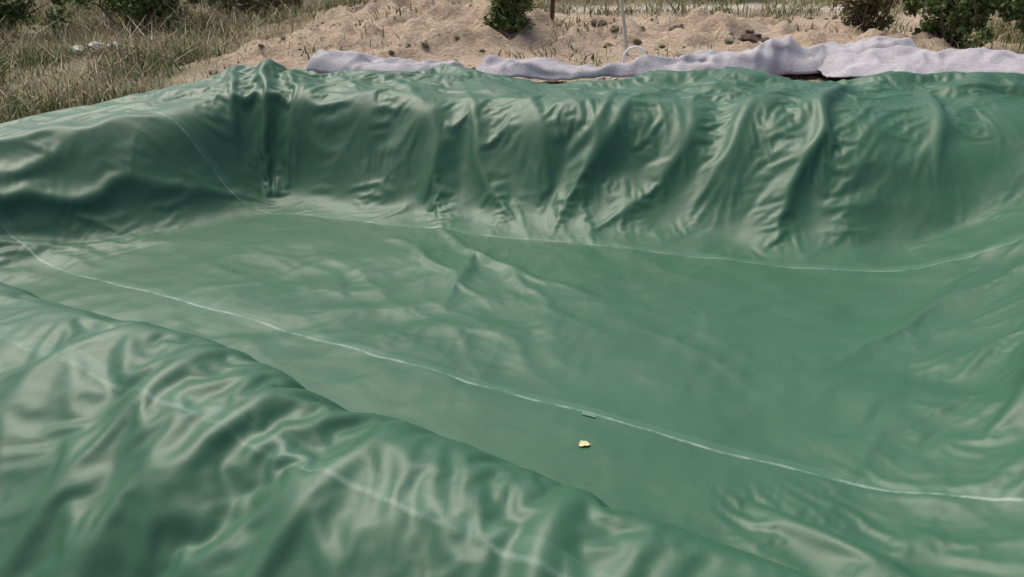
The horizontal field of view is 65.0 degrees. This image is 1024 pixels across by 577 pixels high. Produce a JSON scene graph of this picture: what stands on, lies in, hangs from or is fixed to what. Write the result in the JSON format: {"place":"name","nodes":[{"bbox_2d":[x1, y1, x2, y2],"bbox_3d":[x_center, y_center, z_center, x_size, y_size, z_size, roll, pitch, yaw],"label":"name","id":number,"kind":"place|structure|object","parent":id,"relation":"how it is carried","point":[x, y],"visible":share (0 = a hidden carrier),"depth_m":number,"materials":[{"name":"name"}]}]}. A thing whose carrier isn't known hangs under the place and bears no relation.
{"place":"outdoors","nodes":[
{"label":"outdoors","id":0,"kind":"place"},
{"bbox_2d":[0,0,1023,122],"bbox_3d":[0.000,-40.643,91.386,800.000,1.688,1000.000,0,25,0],"label":"ground","id":1,"kind":"structure","parent":0,"point":[700,24],"depth_m":10.93,"materials":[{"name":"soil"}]},
{"bbox_2d":[0,34,22,64],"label":"dry weed clump","id":2,"kind":"object","parent":1,"relation":"on","point":[9,47],"visible":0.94,"depth_m":10.57,"materials":[{"name":"brown plant"}]},
{"bbox_2d":[0,62,24,97],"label":"dry weed clump","id":3,"kind":"object","parent":1,"relation":"on","point":[2,75],"visible":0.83,"depth_m":8.75,"materials":[{"name":"brown plant"}]},
{"bbox_2d":[0,0,71,39],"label":"leafy shrub","id":4,"kind":"object","parent":1,"relation":"on","point":[11,10],"visible":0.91,"depth_m":13.44,"materials":[{"name":"green plant"}]},
{"bbox_2d":[83,31,191,70],"bbox_3d":[-4.939,-3.021,10.397,1.364,0.550,0.819,0,25,0],"label":"dry weed clump","id":5,"kind":"object","parent":1,"relation":"on","point":[131,53],"visible":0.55,"depth_m":10.46,"materials":[{"name":"brown plant"}]},
{"bbox_2d":[68,0,219,30],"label":"leafy shrub","id":6,"kind":"object","parent":1,"relation":"on","point":[134,8],"visible":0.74,"depth_m":14.24,"materials":[{"name":"green plant"}]},
{"bbox_2d":[155,3,244,36],"bbox_3d":[-5.194,-4.502,13.546,1.512,0.578,0.919,14,28,27],"label":"dry weed clump","id":7,"kind":"object","parent":1,"relation":"on","point":[202,16],"visible":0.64,"depth_m":13.49,"materials":[{"name":"brown plant"}]},
{"bbox_2d":[201,0,304,23],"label":"leafy shrub","id":8,"kind":"object","parent":1,"relation":"on","point":[241,4],"visible":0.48,"depth_m":15.18,"materials":[{"name":"green plant"}]},
{"bbox_2d":[68,41,617,80],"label":"field stones","id":9,"kind":"object","parent":1,"relation":"on","point":[597,78],"visible":0.33,"depth_m":12.02,"materials":[{"name":"grey stone"}]},
{"bbox_2d":[304,49,463,73],"bbox_3d":[-1.402,-2.495,8.919,1.767,0.291,0.778,3,25,6],"label":"geotextile fleece","id":10,"kind":"object","parent":1,"relation":"on","point":[321,61],"visible":0.91,"depth_m":8.77,"materials":[{"name":"grey fabric"}]},
{"bbox_2d":[480,0,535,33],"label":"leafy shrub","id":11,"kind":"object","parent":1,"relation":"on","point":[508,16],"visible":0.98,"depth_m":10.93,"materials":[{"name":"green plant"}]},
{"bbox_2d":[0,58,1023,576],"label":"green pond liner","id":12,"kind":"object","parent":1,"relation":"on","point":[266,318],"visible":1,"depth_m":5.20,"materials":[{"name":"plastic"}]},
{"bbox_2d":[578,440,590,445],"bbox_3d":[0.379,0.799,4.131,0.079,0.012,0.046,0,25,0],"label":"fallen leaf","id":13,"kind":"object","parent":12,"relation":"on","point":[581,443],"visible":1,"depth_m":4.13,"materials":[{"name":"beige plant"}]},
{"bbox_2d":[582,410,595,417],"bbox_3d":[0.420,0.685,4.402,0.096,0.002,0.046,10,27,21],"label":"liner repair patch","id":14,"kind":"object","parent":12,"relation":"on","point":[588,413],"visible":1,"depth_m":4.40,"materials":[{"name":"green plastic"}]},
{"bbox_2d":[0,0,1023,122],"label":"dry grass","id":15,"kind":"structure","parent":1,"relation":"on","point":[89,97],"depth_m":11.89,"materials":[{"name":"plant"}]},
{"bbox_2d":[0,0,1023,123],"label":"green weeds","id":16,"kind":"object","parent":1,"relation":"on","point":[155,59],"visible":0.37,"depth_m":11.95,"materials":[{"name":"green plant"}]},
{"bbox_2d":[550,0,554,19],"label":"rusty fence post","id":17,"kind":"object","parent":1,"relation":"on","point":[552,5],"depth_m":11.56,"materials":[{"name":"metal"}]},
{"bbox_2d":[208,0,931,82],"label":"soil clods","id":18,"kind":"object","parent":1,"relation":"on","point":[613,28],"visible":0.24,"depth_m":10.95,"materials":[{"name":"soil"}]},
{"bbox_2d":[476,53,720,80],"bbox_3d":[0.955,-2.373,8.592,2.770,0.312,0.776,2,25,4],"label":"geotextile fleece","id":19,"kind":"object","parent":1,"relation":"on","point":[550,69],"visible":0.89,"depth_m":8.40,"materials":[{"name":"grey fabric"}]},
{"bbox_2d":[622,46,645,63],"bbox_3d":[1.319,-2.497,8.656,0.267,0.227,0.028,0,25,0],"label":"white plastic hose loop","id":20,"kind":"object","parent":19,"relation":"on","point":[630,48],"visible":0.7,"depth_m":8.62,"materials":[{"name":"white plastic"}]},
{"bbox_2d":[619,0,628,55],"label":"leaning wooden stick","id":21,"kind":"object","parent":1,"relation":"on","point":[624,26],"visible":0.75,"depth_m":10.28,"materials":[{"name":"beige"}]},
{"bbox_2d":[267,0,1007,65],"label":"sparse weeds","id":22,"kind":"object","parent":1,"relation":"on","point":[900,27],"visible":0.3,"depth_m":11.39,"materials":[{"name":"green plant"}]},
{"bbox_2d":[591,19,769,41],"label":"dark soil lumps","id":23,"kind":"object","parent":1,"relation":"on","point":[750,35],"visible":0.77,"depth_m":11.03,"materials":[{"name":"brown soil"}]},
{"bbox_2d":[693,35,916,75],"bbox_3d":[3.244,-2.614,8.981,2.847,0.428,1.073,-6,26,-13],"label":"geotextile fleece","id":24,"kind":"object","parent":1,"relation":"on","point":[787,54],"visible":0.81,"depth_m":8.72,"materials":[{"name":"grey fabric"}]},
{"bbox_2d":[833,0,899,32],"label":"leafy shrub","id":25,"kind":"object","parent":1,"relation":"on","point":[864,14],"visible":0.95,"depth_m":11.08,"materials":[{"name":"green plant"}]},
{"bbox_2d":[817,45,1023,77],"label":"geotextile fleece","id":26,"kind":"object","parent":1,"relation":"on","point":[873,61],"visible":0.93,"depth_m":8.37,"materials":[{"name":"grey fabric"}]},
{"bbox_2d":[902,0,1023,48],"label":"leafy shrub","id":27,"kind":"object","parent":1,"relation":"on","point":[958,21],"visible":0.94,"depth_m":10.50,"materials":[{"name":"green plant"}]},
{"bbox_2d":[993,11,1023,31],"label":"leafy shrub","id":28,"kind":"object","parent":1,"relation":"on","point":[1017,22],"visible":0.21,"depth_m":12.80,"materials":[{"name":"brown plant"}]},
{"bbox_2d":[1015,9,1023,46],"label":"leafy shrub","id":29,"kind":"object","parent":1,"relation":"on","point":[1021,26],"visible":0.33,"depth_m":10.52,"materials":[{"name":"green plant"}]}
]}

